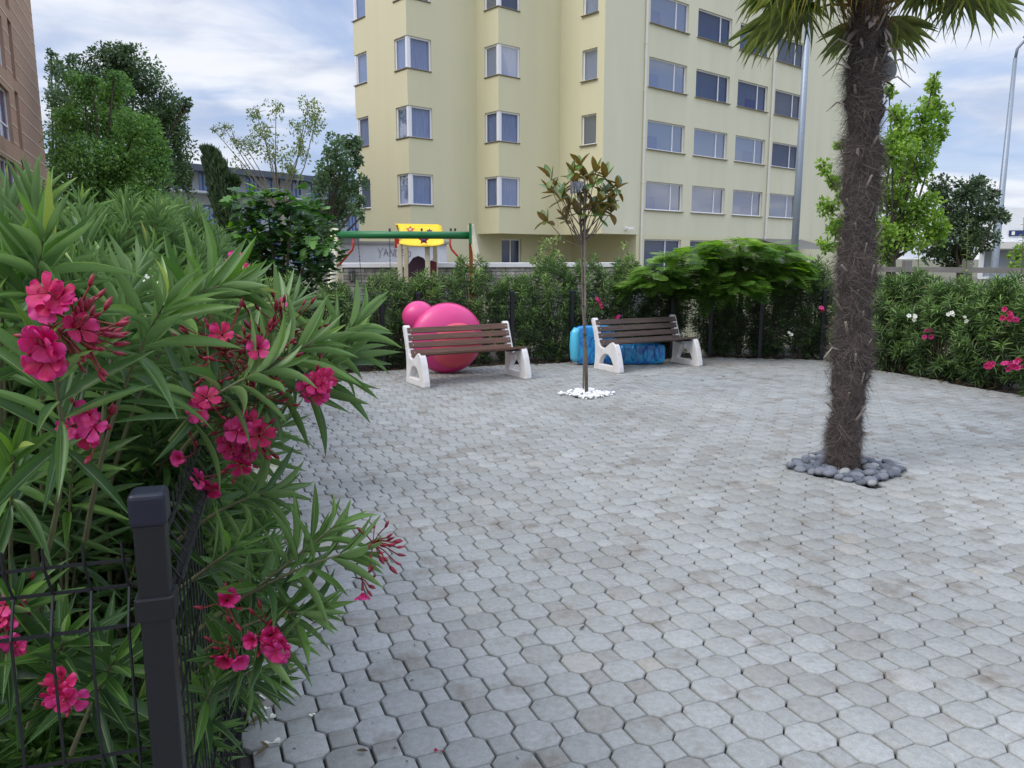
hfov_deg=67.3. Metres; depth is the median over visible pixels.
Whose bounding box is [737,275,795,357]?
oleander shrub
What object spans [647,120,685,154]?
window
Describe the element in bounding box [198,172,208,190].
window
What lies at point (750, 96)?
window
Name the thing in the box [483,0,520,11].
window
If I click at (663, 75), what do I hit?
window
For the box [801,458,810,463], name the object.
river pebble
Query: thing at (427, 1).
window
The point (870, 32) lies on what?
fan palm
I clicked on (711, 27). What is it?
window
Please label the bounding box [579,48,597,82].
window
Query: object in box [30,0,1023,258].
sky
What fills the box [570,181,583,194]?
cloth strip
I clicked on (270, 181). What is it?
window
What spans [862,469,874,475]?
river pebble
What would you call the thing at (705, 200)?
window
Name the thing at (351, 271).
wall lantern
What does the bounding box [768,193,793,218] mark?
window
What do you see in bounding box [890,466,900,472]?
river pebble
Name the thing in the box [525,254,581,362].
oleander shrub
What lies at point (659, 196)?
window
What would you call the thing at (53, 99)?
poplar tree
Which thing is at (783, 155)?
window
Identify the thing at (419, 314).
sculpture
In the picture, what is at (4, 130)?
window
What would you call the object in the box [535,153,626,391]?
magnolia sapling
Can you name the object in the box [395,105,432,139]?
window
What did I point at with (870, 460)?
river pebble
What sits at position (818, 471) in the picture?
river pebble
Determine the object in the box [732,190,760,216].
window
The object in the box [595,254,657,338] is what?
oleander shrub
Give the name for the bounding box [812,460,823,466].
river pebble
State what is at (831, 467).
river pebble
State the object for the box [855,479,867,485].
river pebble
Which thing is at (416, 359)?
park bench
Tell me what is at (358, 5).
window
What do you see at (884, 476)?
river pebble
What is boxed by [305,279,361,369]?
oleander shrub
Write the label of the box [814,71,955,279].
maple tree
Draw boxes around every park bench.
[403,321,531,387]
[591,314,702,373]
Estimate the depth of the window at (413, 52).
31.77 m
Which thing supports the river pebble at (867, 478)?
on the planting pit
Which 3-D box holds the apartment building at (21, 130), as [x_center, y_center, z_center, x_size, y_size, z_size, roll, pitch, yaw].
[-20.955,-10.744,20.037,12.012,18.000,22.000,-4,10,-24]
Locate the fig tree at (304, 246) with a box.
[217,182,349,297]
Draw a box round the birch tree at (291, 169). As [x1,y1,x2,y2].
[209,95,325,264]
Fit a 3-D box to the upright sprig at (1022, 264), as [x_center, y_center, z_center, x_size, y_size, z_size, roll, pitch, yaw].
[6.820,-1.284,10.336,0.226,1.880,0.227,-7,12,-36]
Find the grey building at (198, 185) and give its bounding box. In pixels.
[148,163,359,273]
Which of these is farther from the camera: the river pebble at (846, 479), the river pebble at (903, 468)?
the river pebble at (903, 468)
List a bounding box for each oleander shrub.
[0,152,283,767]
[0,209,405,764]
[10,183,287,508]
[102,191,259,326]
[183,221,259,280]
[254,270,311,373]
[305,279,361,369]
[359,266,413,367]
[401,266,459,350]
[443,253,500,363]
[483,270,543,362]
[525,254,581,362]
[558,252,619,350]
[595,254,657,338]
[636,270,692,355]
[688,289,746,356]
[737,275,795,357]
[783,254,838,359]
[824,272,891,366]
[869,266,945,373]
[901,273,990,381]
[946,269,1023,389]
[983,281,1023,396]
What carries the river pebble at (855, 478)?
on the planting pit
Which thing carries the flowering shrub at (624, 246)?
on the soil bed at (745, 352)
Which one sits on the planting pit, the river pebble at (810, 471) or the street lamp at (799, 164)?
the river pebble at (810, 471)
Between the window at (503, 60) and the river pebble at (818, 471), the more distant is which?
the window at (503, 60)
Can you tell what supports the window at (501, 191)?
in the apartment building at (476, 113)
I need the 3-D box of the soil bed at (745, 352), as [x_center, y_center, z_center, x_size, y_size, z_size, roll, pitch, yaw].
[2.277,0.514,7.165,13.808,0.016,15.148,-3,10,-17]
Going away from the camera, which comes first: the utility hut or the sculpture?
the sculpture
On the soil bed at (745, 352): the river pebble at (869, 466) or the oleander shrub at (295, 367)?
the oleander shrub at (295, 367)
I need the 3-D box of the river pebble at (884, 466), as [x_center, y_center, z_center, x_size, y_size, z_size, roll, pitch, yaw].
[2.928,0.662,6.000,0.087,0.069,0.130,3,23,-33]
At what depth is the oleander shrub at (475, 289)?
11.94 m
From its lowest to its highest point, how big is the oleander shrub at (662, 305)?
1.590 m
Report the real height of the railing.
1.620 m
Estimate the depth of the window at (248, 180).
66.29 m
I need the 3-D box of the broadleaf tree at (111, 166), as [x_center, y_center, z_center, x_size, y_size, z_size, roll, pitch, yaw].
[-12.833,-6.053,24.126,5.439,7.635,3.337,0,9,0]
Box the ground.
[240,259,1023,761]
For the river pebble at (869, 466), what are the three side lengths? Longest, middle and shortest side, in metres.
0.117 x 0.106 x 0.075 m
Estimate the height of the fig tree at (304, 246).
2.643 m
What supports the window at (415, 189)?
in the apartment building at (476, 113)
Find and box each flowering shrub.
[525,234,564,313]
[619,241,634,311]
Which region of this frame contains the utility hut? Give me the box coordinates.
[340,241,448,262]
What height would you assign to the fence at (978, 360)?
0.993 m
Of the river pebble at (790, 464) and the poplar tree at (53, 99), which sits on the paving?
the river pebble at (790, 464)
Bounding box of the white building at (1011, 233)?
[977,208,1023,279]
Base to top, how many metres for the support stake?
2.618 m
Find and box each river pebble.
[786,462,795,467]
[794,466,805,472]
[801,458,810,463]
[803,464,815,471]
[807,468,814,474]
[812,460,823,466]
[814,467,826,475]
[822,469,837,476]
[824,465,836,469]
[834,474,843,479]
[839,468,849,473]
[841,472,851,476]
[842,477,853,481]
[849,472,864,477]
[850,475,862,481]
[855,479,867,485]
[862,464,876,470]
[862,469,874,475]
[863,476,877,484]
[866,457,876,462]
[867,480,876,486]
[873,474,880,480]
[877,473,888,480]
[879,464,891,468]
[881,459,893,463]
[886,469,901,476]
[887,471,893,477]
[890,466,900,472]
[891,465,905,471]
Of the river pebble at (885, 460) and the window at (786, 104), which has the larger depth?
the window at (786, 104)
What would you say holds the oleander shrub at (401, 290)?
on the soil bed at (745, 352)
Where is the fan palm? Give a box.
[722,0,1023,469]
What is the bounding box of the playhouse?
[395,224,443,339]
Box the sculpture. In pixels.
[402,301,481,372]
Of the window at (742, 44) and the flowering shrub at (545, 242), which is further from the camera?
the window at (742, 44)
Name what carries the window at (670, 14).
in the apartment building at (476, 113)
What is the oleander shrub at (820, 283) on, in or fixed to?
on the soil bed at (745, 352)
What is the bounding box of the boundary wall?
[322,262,658,330]
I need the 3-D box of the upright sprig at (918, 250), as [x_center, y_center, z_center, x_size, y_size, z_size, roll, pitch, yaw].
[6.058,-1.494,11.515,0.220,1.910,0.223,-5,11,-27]
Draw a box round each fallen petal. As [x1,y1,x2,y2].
[264,737,280,743]
[265,713,275,717]
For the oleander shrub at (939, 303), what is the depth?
10.50 m
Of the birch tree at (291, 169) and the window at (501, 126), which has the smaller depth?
the birch tree at (291, 169)
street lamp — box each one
[789,22,809,315]
[989,36,1023,279]
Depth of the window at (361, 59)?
34.27 m
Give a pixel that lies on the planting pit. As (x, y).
(814, 474)
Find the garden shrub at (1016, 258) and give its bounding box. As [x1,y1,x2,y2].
[1006,243,1023,277]
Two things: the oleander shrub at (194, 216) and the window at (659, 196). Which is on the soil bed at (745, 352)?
the oleander shrub at (194, 216)
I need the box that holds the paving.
[241,357,1023,767]
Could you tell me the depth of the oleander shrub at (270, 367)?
1.55 m
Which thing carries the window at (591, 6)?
in the apartment building at (476, 113)
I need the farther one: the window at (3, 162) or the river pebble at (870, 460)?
the window at (3, 162)
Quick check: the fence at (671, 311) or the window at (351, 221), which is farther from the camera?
the window at (351, 221)
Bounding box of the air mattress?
[569,325,664,363]
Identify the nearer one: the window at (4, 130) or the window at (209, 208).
the window at (4, 130)
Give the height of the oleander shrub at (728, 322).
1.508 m
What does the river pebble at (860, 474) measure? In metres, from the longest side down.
0.133 x 0.105 x 0.058 m
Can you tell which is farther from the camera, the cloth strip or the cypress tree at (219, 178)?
the cypress tree at (219, 178)
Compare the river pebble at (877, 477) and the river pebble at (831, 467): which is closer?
the river pebble at (877, 477)
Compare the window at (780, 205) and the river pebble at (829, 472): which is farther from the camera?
the window at (780, 205)
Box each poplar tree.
[41,47,81,191]
[52,39,198,200]
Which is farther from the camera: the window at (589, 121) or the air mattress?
the window at (589, 121)
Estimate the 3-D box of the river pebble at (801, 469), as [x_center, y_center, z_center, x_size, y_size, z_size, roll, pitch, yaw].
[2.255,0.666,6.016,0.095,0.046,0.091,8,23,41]
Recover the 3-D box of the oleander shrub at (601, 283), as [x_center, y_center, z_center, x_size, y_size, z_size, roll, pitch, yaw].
[1.239,-1.265,12.651,1.059,1.840,0.959,0,9,0]
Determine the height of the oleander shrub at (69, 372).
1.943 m
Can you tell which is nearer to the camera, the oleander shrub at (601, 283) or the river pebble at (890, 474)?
the river pebble at (890, 474)
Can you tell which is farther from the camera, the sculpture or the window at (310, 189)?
the window at (310, 189)
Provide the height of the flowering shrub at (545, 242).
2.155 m
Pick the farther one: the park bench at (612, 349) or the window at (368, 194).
the window at (368, 194)
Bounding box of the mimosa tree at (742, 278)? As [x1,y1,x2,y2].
[613,236,818,354]
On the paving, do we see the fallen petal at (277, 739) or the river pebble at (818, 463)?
the fallen petal at (277, 739)
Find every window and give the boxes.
[0,87,9,140]
[0,157,13,186]
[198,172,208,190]
[202,205,214,223]
[246,177,258,191]
[268,179,279,193]
[289,181,299,197]
[308,183,319,198]
[347,216,355,230]
[351,0,364,22]
[354,52,366,86]
[357,116,368,146]
[359,179,370,209]
[392,0,430,2]
[394,35,431,72]
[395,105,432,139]
[397,173,432,205]
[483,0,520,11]
[484,43,520,78]
[484,110,520,143]
[485,176,518,207]
[502,239,519,262]
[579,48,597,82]
[579,114,595,146]
[580,0,598,16]
[644,239,679,269]
[645,181,680,211]
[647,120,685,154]
[648,57,687,94]
[649,0,689,34]
[689,240,716,267]
[690,186,725,214]
[693,128,725,159]
[695,69,730,104]
[697,9,732,47]
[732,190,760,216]
[734,136,765,165]
[737,80,768,112]
[739,23,771,58]
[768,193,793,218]
[771,142,796,169]
[774,90,799,119]
[777,37,802,68]
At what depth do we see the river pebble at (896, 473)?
5.85 m
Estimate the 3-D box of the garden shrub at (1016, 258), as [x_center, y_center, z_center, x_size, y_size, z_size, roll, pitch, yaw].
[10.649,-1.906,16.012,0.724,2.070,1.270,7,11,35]
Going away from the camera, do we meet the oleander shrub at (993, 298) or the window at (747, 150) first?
the oleander shrub at (993, 298)
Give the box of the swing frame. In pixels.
[326,223,493,337]
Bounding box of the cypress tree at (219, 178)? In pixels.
[198,143,241,246]
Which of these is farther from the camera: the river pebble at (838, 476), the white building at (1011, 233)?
the white building at (1011, 233)
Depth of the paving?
4.01 m
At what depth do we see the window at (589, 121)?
33.98 m
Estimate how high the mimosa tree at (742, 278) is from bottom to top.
1.982 m
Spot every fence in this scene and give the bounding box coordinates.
[0,293,263,767]
[297,289,827,372]
[870,308,1020,382]
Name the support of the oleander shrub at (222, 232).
on the soil bed at (745, 352)
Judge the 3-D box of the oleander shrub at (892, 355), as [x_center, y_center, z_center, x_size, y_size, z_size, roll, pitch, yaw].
[5.767,-0.917,11.326,1.150,1.631,1.106,0,9,0]
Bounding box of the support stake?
[582,178,585,388]
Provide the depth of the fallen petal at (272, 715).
2.79 m
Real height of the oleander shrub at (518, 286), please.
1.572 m
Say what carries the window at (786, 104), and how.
in the apartment building at (476, 113)
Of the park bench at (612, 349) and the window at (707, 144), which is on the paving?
the park bench at (612, 349)
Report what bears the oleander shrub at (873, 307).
on the soil bed at (745, 352)
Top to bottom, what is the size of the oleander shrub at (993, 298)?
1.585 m
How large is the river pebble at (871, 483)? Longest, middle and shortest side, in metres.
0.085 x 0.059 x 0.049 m
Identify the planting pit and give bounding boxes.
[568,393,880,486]
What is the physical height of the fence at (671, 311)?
1.143 m
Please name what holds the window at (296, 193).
in the grey building at (198, 185)
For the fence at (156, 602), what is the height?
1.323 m
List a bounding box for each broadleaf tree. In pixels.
[39,67,187,220]
[287,131,370,319]
[920,172,1012,282]
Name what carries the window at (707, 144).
in the apartment building at (476, 113)
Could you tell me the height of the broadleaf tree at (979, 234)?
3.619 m
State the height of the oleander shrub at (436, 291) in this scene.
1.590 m
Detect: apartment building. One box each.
[0,0,46,218]
[351,0,850,284]
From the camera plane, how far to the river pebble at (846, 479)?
5.71 m
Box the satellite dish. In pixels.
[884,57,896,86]
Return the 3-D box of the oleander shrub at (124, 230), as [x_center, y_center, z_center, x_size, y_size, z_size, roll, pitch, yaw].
[-1.405,0.172,3.199,2.212,2.026,1.386,6,11,32]
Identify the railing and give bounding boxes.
[875,260,1023,339]
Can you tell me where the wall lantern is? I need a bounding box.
[348,268,354,281]
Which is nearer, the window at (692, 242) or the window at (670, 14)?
the window at (670, 14)
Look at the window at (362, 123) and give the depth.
34.67 m
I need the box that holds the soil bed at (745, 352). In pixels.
[211,346,1023,766]
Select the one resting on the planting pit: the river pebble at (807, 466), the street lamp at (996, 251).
the river pebble at (807, 466)
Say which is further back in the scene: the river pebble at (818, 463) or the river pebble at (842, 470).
the river pebble at (818, 463)
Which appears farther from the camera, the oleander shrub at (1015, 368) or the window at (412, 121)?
the window at (412, 121)
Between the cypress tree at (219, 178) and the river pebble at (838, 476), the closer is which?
the river pebble at (838, 476)
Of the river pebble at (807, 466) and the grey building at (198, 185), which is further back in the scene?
the grey building at (198, 185)
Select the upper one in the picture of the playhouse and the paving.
the playhouse

